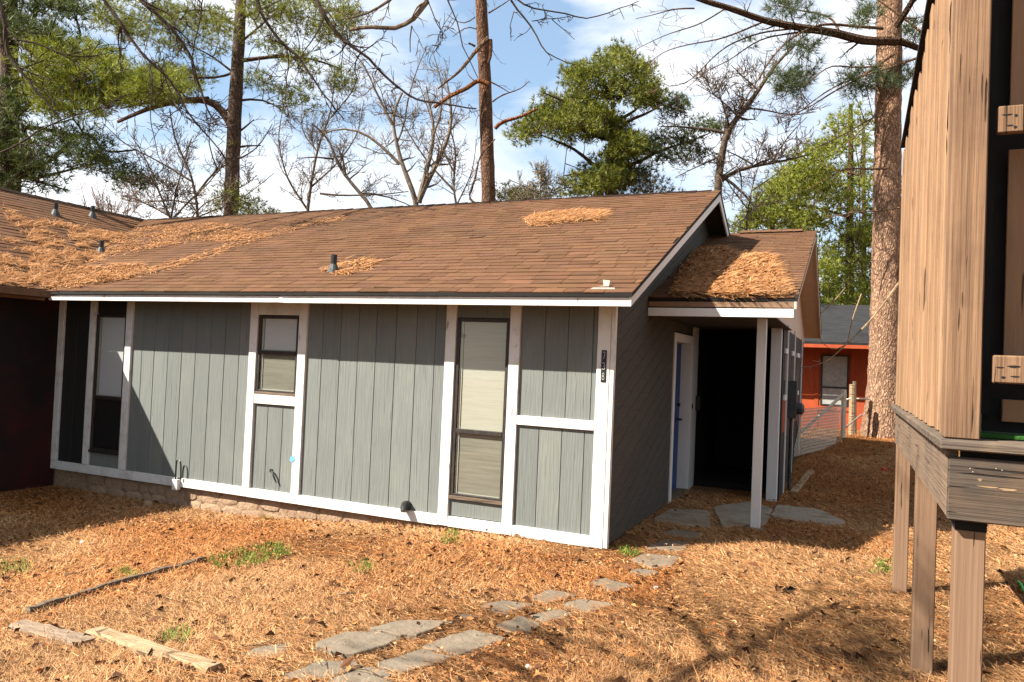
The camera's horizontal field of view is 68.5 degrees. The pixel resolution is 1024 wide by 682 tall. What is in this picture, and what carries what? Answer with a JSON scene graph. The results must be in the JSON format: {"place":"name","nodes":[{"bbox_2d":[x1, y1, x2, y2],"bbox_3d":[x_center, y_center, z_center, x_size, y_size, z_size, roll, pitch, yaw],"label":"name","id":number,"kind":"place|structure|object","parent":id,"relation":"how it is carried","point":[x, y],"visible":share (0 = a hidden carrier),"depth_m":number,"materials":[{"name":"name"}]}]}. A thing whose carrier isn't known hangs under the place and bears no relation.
{"place":"outdoors","nodes":[
{"label":"outdoors","id":0,"kind":"place"},
{"bbox_2d":[76,182,143,216],"bbox_3d":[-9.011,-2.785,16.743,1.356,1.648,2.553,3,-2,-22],"label":"bare tree","id":1,"kind":"object","parent":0,"point":[101,206],"visible":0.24,"depth_m":16.89,"materials":[{"name":"grey plant"}]},
{"bbox_2d":[18,0,925,304],"label":"sky","id":2,"kind":"structure","parent":0,"point":[520,59],"materials":[{"name":"blue"}]},
{"bbox_2d":[0,426,1023,681],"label":"ground","id":3,"kind":"structure","parent":0,"point":[656,538],"depth_m":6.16,"materials":[{"name":"brown plant"}]},
{"bbox_2d":[8,619,95,648],"bbox_3d":[-2.869,1.833,4.681,0.801,0.123,0.141,2,-2,31],"label":"garden timber","id":4,"kind":"object","parent":3,"relation":"on","point":[30,627],"visible":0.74,"depth_m":4.65,"materials":[{"name":"grey wood"}]},
{"bbox_2d":[63,561,120,575],"bbox_3d":[-3.571,1.956,6.436,0.043,0.048,0.555,2,-2,25],"label":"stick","id":5,"kind":"object","parent":3,"relation":"on","point":[86,570],"visible":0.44,"depth_m":6.35,"materials":[{"name":"brown wood"}]},
{"bbox_2d":[0,0,207,199],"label":"pine tree","id":6,"kind":"object","parent":3,"relation":"on","point":[133,86],"visible":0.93,"depth_m":18.73,"materials":[{"name":"green plant"}]},
{"bbox_2d":[25,556,206,615],"bbox_3d":[-3.026,1.895,5.889,0.078,0.094,1.604,2,-2,22],"label":"edging board","id":7,"kind":"object","parent":3,"relation":"on","point":[124,580],"visible":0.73,"depth_m":5.73,"materials":[{"name":"wood"}]},
{"bbox_2d":[143,500,152,506],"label":"rock","id":8,"kind":"object","parent":3,"relation":"on","point":[147,502],"visible":0.73,"depth_m":9.24,"materials":[{"name":"stone"}]},
{"bbox_2d":[84,626,222,677],"bbox_3d":[-2.106,1.791,4.333,1.237,0.158,0.138,1,-2,34],"label":"garden timber","id":9,"kind":"object","parent":3,"relation":"on","point":[127,639],"visible":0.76,"depth_m":4.26,"materials":[{"name":"beige wood"}]},
{"bbox_2d":[116,127,259,218],"bbox_3d":[-7.799,-1.334,18.040,3.601,7.594,1.540,3,-1,-4],"label":"bare tree","id":10,"kind":"object","parent":3,"relation":"on","point":[169,188],"visible":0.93,"depth_m":17.99,"materials":[{"name":"grey plant"}]},
{"bbox_2d":[102,107,292,216],"bbox_3d":[-10.621,-2.768,24.895,6.346,10.558,2.036,2,-1,3],"label":"bare tree","id":11,"kind":"object","parent":3,"relation":"on","point":[187,164],"visible":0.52,"depth_m":24.96,"materials":[{"name":"grey plant"}]},
{"bbox_2d":[79,0,372,215],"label":"pine tree","id":12,"kind":"object","parent":3,"relation":"on","point":[236,73],"visible":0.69,"depth_m":23.79,"materials":[{"name":"green plant"}]},
{"bbox_2d":[242,644,290,658],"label":"stepping stone","id":13,"kind":"object","parent":3,"relation":"on","point":[263,649],"visible":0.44,"depth_m":4.34,"materials":[{"name":"grey stone"}]},
{"bbox_2d":[0,0,640,178],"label":"pine tree","id":14,"kind":"object","parent":3,"relation":"on","point":[421,6],"visible":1,"depth_m":11.98,"materials":[{"name":"plant"}]},
{"bbox_2d":[265,60,379,210],"bbox_3d":[-7.083,-3.961,27.666,3.701,13.382,3.004,2,-2,24],"label":"bare tree","id":15,"kind":"object","parent":3,"relation":"on","point":[318,147],"visible":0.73,"depth_m":27.92,"materials":[{"name":"grey plant"}]},
{"bbox_2d":[283,660,361,681],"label":"stepping stone","id":16,"kind":"object","parent":3,"relation":"on","point":[319,669],"visible":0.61,"depth_m":4.08,"materials":[{"name":"beige stone"}]},
{"bbox_2d":[337,592,357,594],"bbox_3d":[-1.176,1.811,5.384,0.151,0.038,0.071,3,-1,-11],"label":"stick","id":17,"kind":"object","parent":3,"relation":"on","point":[346,593],"visible":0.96,"depth_m":5.38,"materials":[{"name":"brown wood"}]},
{"bbox_2d":[297,118,408,207],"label":"bare tree","id":18,"kind":"object","parent":3,"relation":"on","point":[341,164],"visible":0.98,"depth_m":18.96,"materials":[{"name":"grey plant"}]},
{"bbox_2d":[315,631,396,659],"bbox_3d":[-0.922,1.812,4.461,0.343,0.068,0.416,1,-2,36],"label":"stepping stone","id":19,"kind":"object","parent":3,"relation":"on","point":[357,642],"visible":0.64,"depth_m":4.42,"materials":[{"name":"grey stone"}]},
{"bbox_2d":[329,666,392,681],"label":"stepping stone","id":20,"kind":"object","parent":3,"relation":"on","point":[352,676],"visible":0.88,"depth_m":4.01,"materials":[{"name":"beige stone"}]},
{"bbox_2d":[319,36,469,204],"bbox_3d":[-3.383,-2.916,20.883,4.194,11.273,1.858,2,-1,2],"label":"bare tree","id":21,"kind":"object","parent":3,"relation":"on","point":[425,179],"visible":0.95,"depth_m":20.98,"materials":[{"name":"grey plant"}]},
{"bbox_2d":[370,620,444,639],"bbox_3d":[-0.652,1.829,4.759,0.366,0.068,0.358,2,-2,24],"label":"stepping stone","id":22,"kind":"object","parent":3,"relation":"on","point":[405,628],"visible":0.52,"depth_m":4.70,"materials":[{"name":"grey stone"}]},
{"bbox_2d":[0,187,821,548],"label":"house","id":23,"kind":"structure","parent":3,"relation":"on","point":[496,367],"depth_m":8.85,"materials":[{"name":"grey paint"}]},
{"bbox_2d":[0,203,124,288],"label":"pine needles","id":24,"kind":"object","parent":23,"relation":"on","point":[39,273],"visible":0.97,"depth_m":11.03,"materials":[{"name":"brown plant"}]},
{"bbox_2d":[88,314,125,455],"bbox_3d":[-5.311,0.565,9.898,0.584,1.832,0.053,2,-2,24],"label":"window","id":25,"kind":"structure","parent":23,"relation":"in","point":[108,385],"depth_m":9.94,"materials":[{"name":"grey glass"}]},
{"bbox_2d":[46,215,348,288],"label":"pine needles","id":26,"kind":"object","parent":23,"relation":"on","point":[101,276],"visible":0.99,"depth_m":11.30,"materials":[{"name":"brown plant"}]},
{"bbox_2d":[254,315,298,396],"bbox_3d":[-2.731,0.168,8.766,0.612,0.934,0.053,2,-2,24],"label":"window","id":27,"kind":"structure","parent":23,"relation":"in","point":[275,350],"depth_m":8.79,"materials":[{"name":"beige glass"}]},
{"bbox_2d":[322,255,388,275],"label":"pine needles","id":28,"kind":"object","parent":23,"relation":"on","point":[361,262],"visible":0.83,"depth_m":8.92,"materials":[{"name":"brown plant"}]},
{"bbox_2d":[449,318,509,504],"bbox_3d":[-0.326,0.701,7.670,0.612,1.867,0.053,2,-2,24],"label":"window","id":29,"kind":"structure","parent":23,"relation":"in","point":[479,458],"depth_m":7.69,"materials":[{"name":"beige glass"}]},
{"bbox_2d":[522,207,613,226],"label":"pine needles","id":30,"kind":"object","parent":23,"relation":"on","point":[577,214],"visible":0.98,"depth_m":10.20,"materials":[{"name":"brown plant"}]},
{"bbox_2d":[672,344,681,489],"bbox_3d":[2.185,1.049,10.229,0.120,2.040,1.060,2,-2,24],"label":"door","id":31,"kind":"structure","parent":23,"relation":"in","point":[678,360],"depth_m":10.54,"materials":[{"name":"blue paint"}]},
{"bbox_2d":[668,244,796,300],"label":"fallen leaves","id":32,"kind":"object","parent":23,"relation":"on","point":[718,270],"visible":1,"depth_m":8.74,"materials":[{"name":"brown plant"}]},
{"bbox_2d":[782,348,788,432],"bbox_3d":[3.832,0.692,10.535,0.025,1.170,0.450,2,-2,24],"label":"window","id":33,"kind":"structure","parent":23,"relation":"in","point":[786,350],"depth_m":10.48,"materials":[{"name":"white paint"}]},
{"bbox_2d":[794,353,799,421],"bbox_3d":[4.949,0.802,13.040,0.025,1.170,0.660,2,-2,24],"label":"window","id":34,"kind":"structure","parent":23,"relation":"in","point":[797,354],"depth_m":13.18,"materials":[{"name":"white paint"}]},
{"bbox_2d":[377,648,450,674],"bbox_3d":[-0.552,1.831,4.253,0.408,0.047,0.237,4,-2,-44],"label":"stepping stone","id":35,"kind":"object","parent":3,"relation":"on","point":[414,658],"visible":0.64,"depth_m":4.25,"materials":[{"name":"grey stone"}]},
{"bbox_2d":[383,74,497,202],"bbox_3d":[-2.714,-3.361,26.743,4.197,12.510,1.772,2,-1,4],"label":"bare tree","id":36,"kind":"object","parent":3,"relation":"on","point":[454,169],"visible":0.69,"depth_m":26.93,"materials":[{"name":"grey plant"}]},
{"bbox_2d":[0,514,892,643],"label":"grass","id":37,"kind":"structure","parent":3,"relation":"on","point":[277,547],"depth_m":6.64,"materials":[{"name":"green plant"}]},
{"bbox_2d":[422,629,504,656],"bbox_3d":[-0.286,1.849,4.564,0.288,0.046,0.482,1,-2,42],"label":"stepping stone","id":38,"kind":"object","parent":3,"relation":"on","point":[470,637],"visible":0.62,"depth_m":4.55,"materials":[{"name":"grey stone"}]},
{"bbox_2d":[454,614,477,620],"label":"stepping stone","id":39,"kind":"object","parent":3,"relation":"on","point":[464,616],"visible":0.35,"depth_m":5.05,"materials":[{"name":"grey stone"}]},
{"bbox_2d":[433,0,537,201],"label":"pine tree","id":40,"kind":"object","parent":3,"relation":"on","point":[483,50],"visible":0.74,"depth_m":17.85,"materials":[{"name":"brown plant"}]},
{"bbox_2d":[481,600,532,615],"bbox_3d":[-0.034,1.887,5.312,0.256,0.048,0.333,1,-2,41],"label":"stepping stone","id":41,"kind":"object","parent":3,"relation":"on","point":[503,606],"visible":0.54,"depth_m":5.29,"materials":[{"name":"grey stone"}]},
{"bbox_2d":[0,429,1023,681],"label":"pine needles","id":42,"kind":"object","parent":3,"relation":"on","point":[818,654],"visible":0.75,"depth_m":5.49,"materials":[{"name":"brown plant"}]},
{"bbox_2d":[0,430,1023,681],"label":"fallen leaves","id":43,"kind":"object","parent":3,"relation":"on","point":[234,670],"visible":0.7,"depth_m":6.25,"materials":[{"name":"brown plant"}]},
{"bbox_2d":[5,475,1020,680],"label":"twigs","id":44,"kind":"object","parent":3,"relation":"on","point":[459,616],"visible":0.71,"depth_m":5.18,"materials":[{"name":"brown wood"}]},
{"bbox_2d":[496,616,539,633],"bbox_3d":[0.054,1.873,4.903,0.246,0.047,0.292,1,-2,37],"label":"stepping stone","id":45,"kind":"object","parent":3,"relation":"on","point":[509,625],"visible":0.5,"depth_m":4.90,"materials":[{"name":"grey stone"}]},
{"bbox_2d":[508,157,572,199],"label":"bare tree","id":46,"kind":"object","parent":3,"relation":"on","point":[541,176],"visible":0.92,"depth_m":19.95,"materials":[{"name":"grey plant"}]},
{"bbox_2d":[530,609,573,622],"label":"stepping stone","id":47,"kind":"object","parent":3,"relation":"on","point":[553,613],"visible":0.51,"depth_m":5.12,"materials":[{"name":"grey stone"}]},
{"bbox_2d":[532,589,575,604],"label":"stepping stone","id":48,"kind":"object","parent":3,"relation":"on","point":[550,594],"visible":0.61,"depth_m":5.57,"materials":[{"name":"beige stone"}]},
{"bbox_2d":[563,599,614,613],"bbox_3d":[0.539,1.919,5.419,0.256,0.049,0.369,1,-2,43],"label":"stepping stone","id":49,"kind":"object","parent":3,"relation":"on","point":[580,604],"visible":0.43,"depth_m":5.40,"materials":[{"name":"grey stone"}]},
{"bbox_2d":[495,168,685,200],"bbox_3d":[2.209,-4.111,24.224,6.365,3.013,3.815,3,-1,-5],"label":"shrub","id":50,"kind":"object","parent":3,"relation":"on","point":[642,181],"visible":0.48,"depth_m":23.67,"materials":[{"name":"green plant"}]},
{"bbox_2d":[589,578,634,592],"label":"stepping stone","id":51,"kind":"object","parent":3,"relation":"on","point":[612,584],"visible":0.45,"depth_m":5.93,"materials":[{"name":"beige stone"}]},
{"bbox_2d":[502,36,723,197],"bbox_3d":[3.045,-3.553,24.235,7.158,13.263,6.890,2,-2,24],"label":"pine tree","id":52,"kind":"object","parent":3,"relation":"on","point":[571,115],"visible":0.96,"depth_m":23.32,"materials":[{"name":"green plant"}]},
{"bbox_2d":[630,568,658,577],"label":"stepping stone","id":53,"kind":"object","parent":3,"relation":"on","point":[642,571],"visible":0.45,"depth_m":6.32,"materials":[{"name":"beige stone"}]},
{"bbox_2d":[631,553,678,568],"bbox_3d":[1.276,1.982,6.734,0.379,0.049,0.518,2,-2,24],"label":"stepping stone","id":54,"kind":"object","parent":3,"relation":"on","point":[658,562],"visible":0.52,"depth_m":6.72,"materials":[{"name":"beige stone"}]},
{"bbox_2d":[646,540,688,551],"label":"stepping stone","id":55,"kind":"object","parent":3,"relation":"on","point":[659,545],"visible":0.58,"depth_m":7.28,"materials":[{"name":"grey stone"}]},
{"bbox_2d":[652,508,710,527],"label":"paving slab","id":56,"kind":"structure","parent":3,"relation":"on","point":[699,516],"depth_m":8.68,"materials":[{"name":"stone"}]},
{"bbox_2d":[662,529,701,539],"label":"stepping stone","id":57,"kind":"object","parent":3,"relation":"on","point":[679,533],"visible":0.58,"depth_m":7.84,"materials":[{"name":"grey stone"}]},
{"bbox_2d":[653,22,829,227],"bbox_3d":[6.446,-3.066,21.789,5.068,12.459,2.133,3,-1,-6],"label":"bare tree","id":58,"kind":"object","parent":3,"relation":"on","point":[738,112],"visible":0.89,"depth_m":21.94,"materials":[{"name":"grey plant"}]},
{"bbox_2d":[714,501,771,526],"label":"paving slab","id":59,"kind":"structure","parent":3,"relation":"on","point":[737,513],"depth_m":9.02,"materials":[{"name":"stone"}]},
{"bbox_2d":[708,127,814,229],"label":"bare tree","id":60,"kind":"object","parent":3,"relation":"on","point":[752,189],"visible":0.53,"depth_m":25.98,"materials":[{"name":"grey plant"}]},
{"bbox_2d":[631,0,923,438],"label":"pine tree","id":61,"kind":"object","parent":3,"relation":"on","point":[888,41],"visible":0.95,"depth_m":16.69,"materials":[{"name":"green plant"}]},
{"bbox_2d":[727,160,833,233],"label":"pine tree","id":62,"kind":"object","parent":3,"relation":"on","point":[772,215],"visible":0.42,"depth_m":28.00,"materials":[{"name":"green plant"}]},
{"bbox_2d":[778,585,795,592],"bbox_3d":[2.160,1.946,5.906,0.137,0.062,0.092,2,-2,24],"label":"curled leaf","id":63,"kind":"object","parent":3,"relation":"on","point":[790,588],"visible":1,"depth_m":5.89,"materials":[{"name":"brown plant"}]},
{"bbox_2d":[789,470,813,493],"bbox_3d":[4.446,2.147,11.492,0.106,0.151,1.860,2,-2,29],"label":"plank","id":64,"kind":"object","parent":3,"relation":"on","point":[802,483],"visible":0.84,"depth_m":11.23,"materials":[{"name":"grey wood"}]},
{"bbox_2d":[770,505,844,525],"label":"paving slab","id":65,"kind":"structure","parent":3,"relation":"on","point":[818,516],"depth_m":9.12,"materials":[{"name":"concrete"}]},
{"bbox_2d":[794,381,869,456],"bbox_3d":[6.133,1.454,15.154,0.850,1.318,4.924,1,-2,40],"label":"fence","id":66,"kind":"object","parent":3,"relation":"on","point":[851,425],"visible":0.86,"depth_m":14.87,"materials":[{"name":"grey metal"}]},
{"bbox_2d":[765,100,901,304],"bbox_3d":[11.427,-2.242,25.014,4.650,11.399,7.817,1,-2,45],"label":"pine tree","id":67,"kind":"object","parent":3,"relation":"on","point":[859,234],"visible":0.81,"depth_m":24.30,"materials":[{"name":"green plant"}]},
{"bbox_2d":[801,305,869,429],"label":"house","id":68,"kind":"structure","parent":3,"relation":"on","point":[825,383],"depth_m":19.22,"materials":[{"name":"red paint"}]},
{"bbox_2d":[820,354,848,406],"bbox_3d":[8.227,1.005,19.166,0.651,1.300,0.035,2,-2,24],"label":"window","id":69,"kind":"structure","parent":68,"relation":"in","point":[834,372],"depth_m":19.18,"materials":[{"name":"grey glass"}]},
{"bbox_2d":[818,130,872,304],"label":"pine tree","id":70,"kind":"object","parent":3,"relation":"on","point":[863,214],"visible":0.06,"depth_m":37.94,"materials":[{"name":"green plant"}]},
{"bbox_2d":[801,282,898,367],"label":"bare sapling","id":71,"kind":"object","parent":3,"relation":"on","point":[877,311],"visible":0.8,"depth_m":12.99,"materials":[{"name":"brown plant"}]},
{"bbox_2d":[890,0,1023,681],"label":"deck","id":72,"kind":"structure","parent":3,"relation":"on","point":[960,363],"depth_m":3.27,"materials":[{"name":"brown wood"}]},
{"bbox_2d":[1017,580,1023,591],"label":"garden hose","id":73,"kind":"object","parent":3,"relation":"on","point":[1021,584],"visible":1,"depth_m":6.29,"materials":[{"name":"green plastic"}]}
]}

